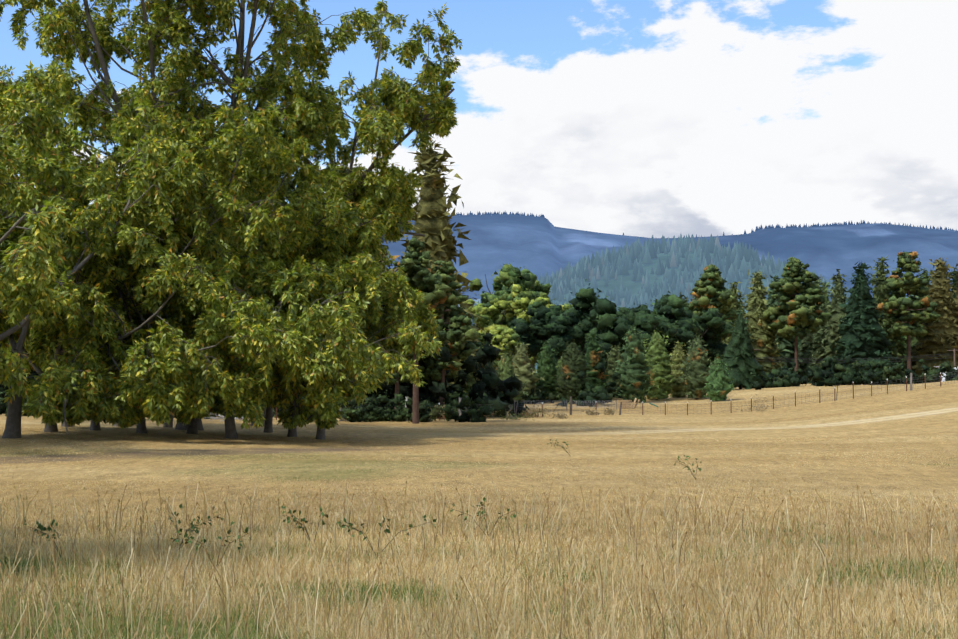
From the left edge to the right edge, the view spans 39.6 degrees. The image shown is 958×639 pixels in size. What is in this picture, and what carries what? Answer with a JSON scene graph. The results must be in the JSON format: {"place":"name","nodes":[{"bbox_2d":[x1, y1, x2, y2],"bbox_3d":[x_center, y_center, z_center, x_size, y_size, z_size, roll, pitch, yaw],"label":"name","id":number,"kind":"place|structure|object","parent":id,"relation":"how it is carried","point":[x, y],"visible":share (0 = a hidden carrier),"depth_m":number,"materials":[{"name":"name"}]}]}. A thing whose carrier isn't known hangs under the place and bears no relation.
{"place":"outdoors","nodes":[
{"label":"outdoors","id":0,"kind":"place"},
{"bbox_2d":[0,380,957,638],"bbox_3d":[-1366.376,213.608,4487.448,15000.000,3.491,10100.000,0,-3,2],"label":"meadow","id":1,"kind":"structure","parent":0,"point":[928,410],"depth_m":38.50,"materials":[{"name":"beige plant"}]},
{"bbox_2d":[0,130,82,327],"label":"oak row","id":2,"kind":"object","parent":1,"relation":"on","point":[32,258],"visible":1,"depth_m":42.56,"materials":[{"name":"green plant"}]},
{"bbox_2d":[0,188,83,437],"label":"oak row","id":3,"kind":"object","parent":1,"relation":"on","point":[12,366],"visible":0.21,"depth_m":51.52,"materials":[{"name":"green plant"}]},
{"bbox_2d":[0,58,198,340],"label":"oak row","id":4,"kind":"object","parent":1,"relation":"on","point":[19,193],"visible":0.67,"depth_m":52.89,"materials":[{"name":"green plant"}]},
{"bbox_2d":[61,281,158,426],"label":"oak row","id":5,"kind":"object","parent":1,"relation":"on","point":[132,294],"visible":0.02,"depth_m":60.28,"materials":[{"name":"green plant"}]},
{"bbox_2d":[15,162,221,434],"bbox_3d":[-16.371,-1.026,55.692,11.712,12.232,15.590,1,-3,-27],"label":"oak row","id":6,"kind":"object","parent":1,"relation":"on","point":[96,324],"visible":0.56,"depth_m":52.16,"materials":[{"name":"green plant"}]},
{"bbox_2d":[34,157,210,426],"bbox_3d":[-17.581,-1.564,63.718,8.074,14.178,16.001,1,-3,-21],"label":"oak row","id":7,"kind":"object","parent":1,"relation":"on","point":[52,339],"depth_m":58.38,"materials":[{"name":"green plant"}]},
{"bbox_2d":[7,204,243,430],"bbox_3d":[-15.819,-0.578,59.519,8.946,11.709,10.692,2,-3,-35],"label":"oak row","id":8,"kind":"object","parent":1,"relation":"on","point":[33,334],"visible":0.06,"depth_m":56.99,"materials":[{"name":"green plant"}]},
{"bbox_2d":[0,149,294,433],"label":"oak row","id":9,"kind":"object","parent":1,"relation":"on","point":[132,413],"visible":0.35,"depth_m":53.68,"materials":[{"name":"green plant"}]},
{"bbox_2d":[59,97,316,433],"bbox_3d":[-14.173,-2.179,60.960,11.360,15.490,13.593,3,-4,-44],"label":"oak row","id":10,"kind":"object","parent":1,"relation":"on","point":[275,159],"visible":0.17,"depth_m":58.10,"materials":[{"name":"green plant"}]},
{"bbox_2d":[163,378,236,427],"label":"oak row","id":11,"kind":"object","parent":1,"relation":"on","point":[167,425],"depth_m":67.45,"materials":[{"name":"green plant"}]},
{"bbox_2d":[0,0,462,429],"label":"oak","id":12,"kind":"object","parent":1,"relation":"on","point":[374,208],"visible":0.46,"depth_m":63.23,"materials":[{"name":"green plant"}]},
{"bbox_2d":[118,75,378,438],"bbox_3d":[-10.186,-2.408,56.468,11.470,15.590,14.714,0,-3,2],"label":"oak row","id":13,"kind":"object","parent":1,"relation":"on","point":[221,331],"visible":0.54,"depth_m":55.03,"materials":[{"name":"green plant"}]},
{"bbox_2d":[184,233,442,436],"bbox_3d":[-8.092,0.356,58.422,12.872,10.421,14.091,0,-3,2],"label":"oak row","id":14,"kind":"object","parent":1,"relation":"on","point":[312,331],"visible":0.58,"depth_m":54.40,"materials":[{"name":"green plant"}]},
{"bbox_2d":[243,261,383,432],"bbox_3d":[-8.387,0.099,64.397,8.464,11.420,14.399,0,-3,2],"label":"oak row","id":15,"kind":"object","parent":1,"relation":"on","point":[268,427],"visible":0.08,"depth_m":61.20,"materials":[{"name":"green plant"}]},
{"bbox_2d":[250,0,423,425],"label":"oak","id":16,"kind":"object","parent":1,"relation":"on","point":[379,36],"visible":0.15,"depth_m":74.85,"materials":[{"name":"green plant"}]},
{"bbox_2d":[24,439,701,567],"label":"weeds","id":17,"kind":"object","parent":1,"relation":"on","point":[41,528],"visible":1,"depth_m":17.56,"materials":[{"name":"green plant"}]},
{"bbox_2d":[306,269,427,439],"bbox_3d":[-5.816,1.685,59.651,7.261,8.000,6.235,0,-3,2],"label":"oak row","id":18,"kind":"object","parent":1,"relation":"on","point":[391,330],"visible":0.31,"depth_m":59.85,"materials":[{"name":"green plant"}]},
{"bbox_2d":[0,388,773,422],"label":"brush foliage","id":19,"kind":"object","parent":1,"relation":"on","point":[371,412],"visible":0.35,"depth_m":88.71,"materials":[{"name":"green plant"}]},
{"bbox_2d":[0,261,957,417],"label":"trees","id":20,"kind":"object","parent":1,"relation":"on","point":[538,319],"depth_m":160.70,"materials":[{"name":"green plant"}]},
{"bbox_2d":[203,399,770,420],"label":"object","id":21,"kind":"object","parent":1,"relation":"on","point":[217,418],"visible":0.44,"depth_m":92.08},
{"bbox_2d":[276,371,957,420],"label":"fence posts","id":22,"kind":"object","parent":1,"relation":"on","point":[620,405],"visible":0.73,"depth_m":106.32,"materials":[{"name":"wood"}]},
{"bbox_2d":[371,140,957,423],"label":"conifer trees","id":23,"kind":"object","parent":1,"relation":"on","point":[820,325],"depth_m":149.79,"materials":[{"name":"green plant"}]},
{"bbox_2d":[754,348,957,367],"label":"power line wires","id":24,"kind":"object","parent":1,"relation":"on","point":[954,350],"visible":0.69,"depth_m":199.59,"materials":[{"name":"brown metal"}]},
{"bbox_2d":[0,0,957,237],"label":"sky","id":25,"kind":"structure","parent":0,"point":[639,118],"materials":[{"name":"white"}]},
{"bbox_2d":[81,214,957,299],"bbox_3d":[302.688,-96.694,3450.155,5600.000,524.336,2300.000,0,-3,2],"label":"mountain ridge","id":26,"kind":"structure","parent":0,"point":[537,246],"depth_m":3520.61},
{"bbox_2d":[447,211,956,237],"bbox_3d":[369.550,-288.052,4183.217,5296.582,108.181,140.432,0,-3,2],"label":"distant treeline","id":27,"kind":"object","parent":26,"relation":"on","point":[756,229],"visible":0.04,"depth_m":4129.50,"materials":[{"name":"plant"}]},
{"bbox_2d":[501,252,780,372],"bbox_3d":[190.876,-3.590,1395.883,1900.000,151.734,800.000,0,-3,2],"label":"hill","id":28,"kind":"structure","parent":0,"point":[633,286],"depth_m":1341.19,"materials":[{"name":"green plant"}]},
{"bbox_2d":[470,234,850,323],"bbox_3d":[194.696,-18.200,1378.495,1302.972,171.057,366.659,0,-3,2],"label":"hill trees","id":29,"kind":"object","parent":28,"relation":"on","point":[607,265],"visible":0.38,"depth_m":1362.87,"materials":[{"name":"plant"}]}
]}

